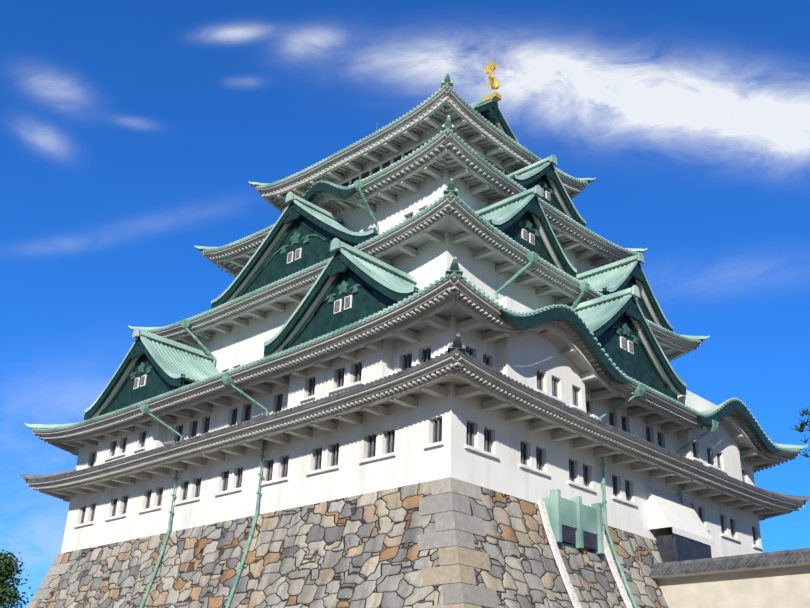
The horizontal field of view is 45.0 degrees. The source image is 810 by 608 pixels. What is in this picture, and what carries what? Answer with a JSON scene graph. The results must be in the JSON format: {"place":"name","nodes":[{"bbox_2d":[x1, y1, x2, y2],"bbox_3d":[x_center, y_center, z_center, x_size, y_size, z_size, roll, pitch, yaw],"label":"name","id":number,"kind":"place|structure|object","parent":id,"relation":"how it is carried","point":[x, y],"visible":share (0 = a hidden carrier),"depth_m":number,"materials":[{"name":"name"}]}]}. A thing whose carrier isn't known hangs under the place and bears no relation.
{"place":"outdoors","nodes":[
{"label":"outdoors","id":0,"kind":"place"},
{"bbox_2d":[0,0,809,607],"label":"sky","id":1,"kind":"structure","parent":0,"point":[134,134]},
{"bbox_2d":[653,563,809,607],"bbox_3d":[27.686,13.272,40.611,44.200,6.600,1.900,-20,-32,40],"label":"wall","id":2,"kind":"structure","parent":0,"point":[786,586],"depth_m":50.40,"materials":[{"name":"beige paint"}]},
{"bbox_2d":[649,548,809,577],"bbox_3d":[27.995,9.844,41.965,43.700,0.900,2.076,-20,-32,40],"label":"tile roof","id":3,"kind":"structure","parent":2,"relation":"on","point":[755,560],"depth_m":50.93,"materials":[{"name":"grey tile"}]},
{"label":"ground","id":4,"kind":"structure","parent":0,"visible":0},
{"bbox_2d":[0,575,30,607],"bbox_3d":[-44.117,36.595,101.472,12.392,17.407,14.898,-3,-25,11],"label":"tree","id":5,"kind":"object","parent":4,"relation":"on","point":[15,582],"visible":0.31,"depth_m":101.36,"materials":[{"name":"green plant"}]},
{"bbox_2d":[0,550,33,607],"bbox_3d":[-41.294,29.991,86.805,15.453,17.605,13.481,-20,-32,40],"label":"tree","id":6,"kind":"object","parent":4,"relation":"on","point":[8,569],"visible":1,"depth_m":90.56,"materials":[{"name":"green plant"}]},
{"bbox_2d":[27,477,668,607],"bbox_3d":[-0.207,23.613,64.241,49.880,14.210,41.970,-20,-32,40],"label":"stone base","id":7,"kind":"object","parent":4,"relation":"on","point":[449,542],"visible":0.79,"depth_m":48.31,"materials":[{"name":"stone"}]},
{"bbox_2d":[19,61,809,607],"bbox_3d":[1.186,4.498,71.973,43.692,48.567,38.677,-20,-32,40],"label":"castle","id":8,"kind":"structure","parent":7,"relation":"on","point":[443,283],"depth_m":58.19,"materials":[{"name":"white paint"}]},
{"bbox_2d":[790,406,809,457],"bbox_3d":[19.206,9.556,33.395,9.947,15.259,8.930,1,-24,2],"label":"pine tree","id":9,"kind":"object","parent":4,"relation":"on","point":[804,423],"visible":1,"depth_m":37.48,"materials":[{"name":"green plant"}]}
]}

